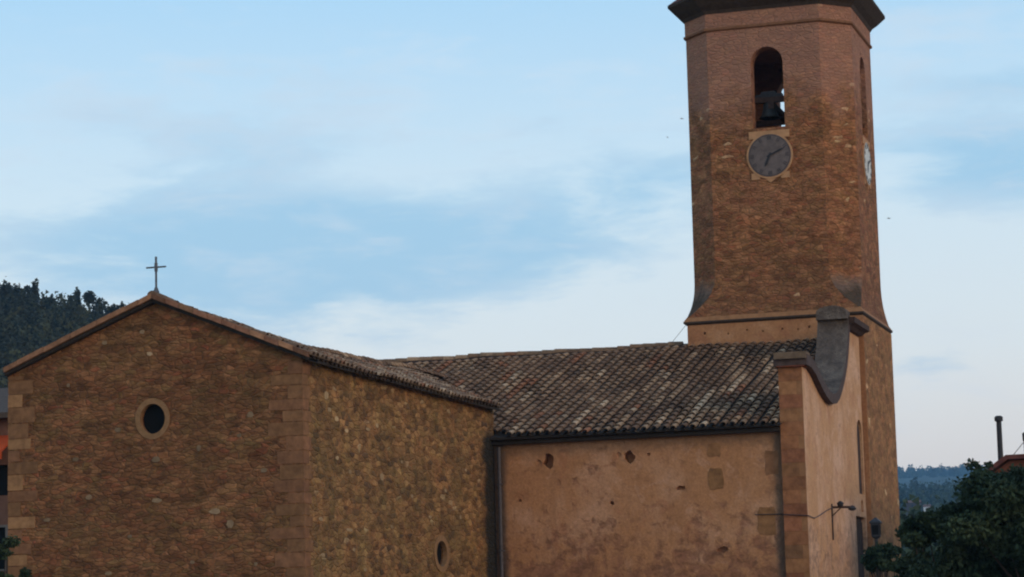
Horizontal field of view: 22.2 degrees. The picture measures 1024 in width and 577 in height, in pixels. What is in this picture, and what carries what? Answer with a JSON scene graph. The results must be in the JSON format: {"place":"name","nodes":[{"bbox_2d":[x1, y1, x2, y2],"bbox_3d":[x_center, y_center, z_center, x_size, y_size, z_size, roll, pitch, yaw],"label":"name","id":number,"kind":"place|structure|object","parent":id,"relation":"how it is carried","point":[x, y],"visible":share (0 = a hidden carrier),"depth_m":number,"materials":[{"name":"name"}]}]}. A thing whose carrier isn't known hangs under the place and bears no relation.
{"place":"outdoors","nodes":[
{"label":"outdoors","id":0,"kind":"place"},
{"bbox_2d":[0,388,8,576],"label":"house","id":1,"kind":"structure","parent":0,"point":[4,462],"depth_m":89.14,"materials":[{"name":"pink paint"}]},
{"bbox_2d":[0,525,7,570],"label":"window","id":2,"kind":"structure","parent":1,"relation":"in","point":[4,528],"depth_m":88.79,"materials":[{"name":"white paint"}]},
{"bbox_2d":[0,465,8,494],"bbox_3d":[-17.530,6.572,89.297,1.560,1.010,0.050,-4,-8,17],"label":"balcony door","id":3,"kind":"structure","parent":1,"relation":"in","point":[3,469],"depth_m":89.23,"materials":[{"name":"black glass"}]},
{"bbox_2d":[0,0,1023,470],"label":"sky","id":4,"kind":"structure","parent":0,"point":[376,179],"materials":[{"name":"blue"}]},
{"bbox_2d":[898,474,969,516],"bbox_3d":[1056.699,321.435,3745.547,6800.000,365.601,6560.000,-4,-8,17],"label":"hills","id":5,"kind":"structure","parent":0,"point":[924,478],"depth_m":3582.48,"materials":[{"name":"plant"}]},
{"bbox_2d":[905,500,921,515],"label":"house","id":6,"kind":"structure","parent":5,"relation":"on","point":[910,503],"depth_m":1396.64,"materials":[{"name":"grey wood"}]},
{"bbox_2d":[923,504,930,510],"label":"house","id":7,"kind":"structure","parent":5,"relation":"on","point":[925,506],"depth_m":1394.17,"materials":[{"name":"white paint"}]},
{"bbox_2d":[898,476,960,515],"bbox_3d":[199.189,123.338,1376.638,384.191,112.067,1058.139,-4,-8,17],"label":"slope wood","id":8,"kind":"object","parent":5,"relation":"on","point":[945,493],"visible":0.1,"depth_m":1618.98,"materials":[{"name":"green plant"}]},
{"bbox_2d":[897,463,985,477],"bbox_3d":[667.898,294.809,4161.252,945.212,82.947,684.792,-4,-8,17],"label":"hilltop wood","id":9,"kind":"object","parent":5,"relation":"on","point":[912,472],"visible":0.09,"depth_m":3950.56,"materials":[{"name":"green plant"}]},
{"bbox_2d":[987,416,1023,473],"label":"house","id":10,"kind":"structure","parent":0,"point":[1005,462],"depth_m":79.14,"materials":[{"name":"red paint"}]},
{"bbox_3d":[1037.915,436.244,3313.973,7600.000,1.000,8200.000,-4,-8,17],"label":"ground","id":11,"kind":"structure","parent":0,"visible":0},
{"bbox_2d":[0,534,32,576],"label":"shrub","id":12,"kind":"object","parent":11,"relation":"on","point":[6,545],"visible":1,"depth_m":63.79,"materials":[{"name":"green plant"}]},
{"bbox_2d":[2,257,869,576],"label":"church","id":13,"kind":"structure","parent":11,"relation":"on","point":[154,433],"depth_m":73.67,"materials":[{"name":"stone"}]},
{"bbox_2d":[135,398,169,438],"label":"round window","id":14,"kind":"structure","parent":13,"relation":"in","point":[157,417],"depth_m":65.87,"materials":[{"name":"stone"}]},
{"bbox_2d":[434,535,449,571],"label":"oval window","id":15,"kind":"structure","parent":13,"relation":"in","point":[437,549],"depth_m":74.24,"materials":[{"name":"stone"}]},
{"bbox_2d":[831,501,855,539],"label":"wall lamp","id":16,"kind":"object","parent":13,"relation":"attached to","point":[841,503],"visible":1,"depth_m":79.75,"materials":[{"name":"black metal"}]},
{"bbox_2d":[857,424,861,493],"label":"facade window","id":17,"kind":"structure","parent":13,"relation":"in","point":[858,436],"depth_m":85.80,"materials":[{"name":"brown wood"}]},
{"bbox_2d":[856,517,864,576],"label":"door","id":18,"kind":"structure","parent":13,"relation":"in","point":[858,520],"depth_m":85.04,"materials":[{"name":"brown wood"}]},
{"bbox_2d":[668,0,900,576],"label":"bell tower","id":19,"kind":"structure","parent":11,"relation":"on","point":[785,233],"depth_m":88.75,"materials":[{"name":"brick"}]},
{"bbox_2d":[755,91,782,120],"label":"bell","id":20,"kind":"object","parent":19,"relation":"hanging from","point":[769,114],"visible":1,"depth_m":89.56,"materials":[{"name":"brown metal"}]},
{"bbox_2d":[869,518,881,576],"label":"street lamp","id":21,"kind":"object","parent":11,"relation":"on","point":[875,523],"visible":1,"depth_m":69.92,"materials":[{"name":"metal"}]},
{"bbox_2d":[860,541,902,576],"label":"tree","id":22,"kind":"object","parent":11,"relation":"on","point":[874,559],"visible":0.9,"depth_m":67.21,"materials":[{"name":"green plant"}]},
{"bbox_2d":[886,550,943,576],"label":"tree","id":23,"kind":"object","parent":11,"relation":"on","point":[910,565],"visible":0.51,"depth_m":57.36,"materials":[{"name":"green plant"}]},
{"bbox_2d":[894,510,973,564],"bbox_3d":[9.777,7.334,59.513,2.094,4.564,2.015,0,-8,-13],"label":"tree","id":24,"kind":"object","parent":11,"relation":"on","point":[919,532],"visible":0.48,"depth_m":59.33,"materials":[{"name":"green plant"}]},
{"bbox_2d":[958,458,993,492],"bbox_3d":[11.247,6.964,62.111,1.090,5.936,0.745,-4,-8,17],"label":"sapling","id":25,"kind":"object","parent":11,"relation":"on","point":[974,464],"visible":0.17,"depth_m":62.60,"materials":[{"name":"green plant"}]},
{"bbox_2d":[930,467,1023,576],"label":"tree","id":26,"kind":"object","parent":11,"relation":"on","point":[999,501],"visible":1,"depth_m":52.68,"materials":[{"name":"green plant"}]},
{"bbox_2d":[953,463,1022,574],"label":"tree","id":27,"kind":"object","parent":11,"relation":"on","point":[1012,467],"visible":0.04,"depth_m":59.93,"materials":[{"name":"green plant"}]},
{"bbox_3d":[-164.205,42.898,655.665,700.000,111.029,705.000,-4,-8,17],"label":"hill","id":28,"kind":"structure","parent":0,"visible":0},
{"bbox_2d":[0,281,11,304],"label":"pine tree","id":29,"kind":"object","parent":28,"relation":"on","point":[3,287],"visible":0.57,"depth_m":561.55,"materials":[{"name":"green plant"}]},
{"bbox_2d":[8,283,19,294],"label":"pine tree","id":30,"kind":"object","parent":28,"relation":"on","point":[16,289],"visible":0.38,"depth_m":561.20,"materials":[{"name":"green plant"}]},
{"bbox_2d":[16,285,31,301],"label":"pine tree","id":31,"kind":"object","parent":28,"relation":"on","point":[27,288],"visible":0.25,"depth_m":560.26,"materials":[{"name":"green plant"}]},
{"bbox_2d":[28,278,39,300],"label":"pine tree","id":32,"kind":"object","parent":28,"relation":"on","point":[35,290],"visible":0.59,"depth_m":559.78,"materials":[{"name":"green plant"}]},
{"bbox_2d":[42,296,55,308],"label":"pine tree","id":33,"kind":"object","parent":28,"relation":"on","point":[48,301],"visible":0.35,"depth_m":558.22,"materials":[{"name":"green plant"}]},
{"bbox_2d":[0,276,125,387],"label":"pine wood","id":34,"kind":"object","parent":28,"relation":"on","point":[29,326],"visible":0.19,"depth_m":514.00,"materials":[{"name":"green plant"}]},
{"bbox_2d":[72,287,82,312],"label":"pine tree","id":35,"kind":"object","parent":28,"relation":"on","point":[78,295],"visible":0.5,"depth_m":556.76,"materials":[{"name":"green plant"}]},
{"bbox_2d":[81,290,97,314],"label":"pine tree","id":36,"kind":"object","parent":28,"relation":"on","point":[87,296],"visible":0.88,"depth_m":555.46,"materials":[{"name":"green plant"}]},
{"bbox_2d":[91,296,108,313],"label":"pine tree","id":37,"kind":"object","parent":28,"relation":"on","point":[96,301],"visible":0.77,"depth_m":554.69,"materials":[{"name":"green plant"}]},
{"bbox_2d":[104,304,119,314],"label":"pine tree","id":38,"kind":"object","parent":28,"relation":"on","point":[115,306],"visible":0.2,"depth_m":553.63,"materials":[{"name":"green plant"}]},
{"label":"hill","id":39,"kind":"structure","parent":0,"visible":0},
{"bbox_2d":[899,494,960,564],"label":"valley wood","id":40,"kind":"object","parent":39,"relation":"on","point":[914,510],"depth_m":284.66,"materials":[{"name":"green plant"}]}
]}

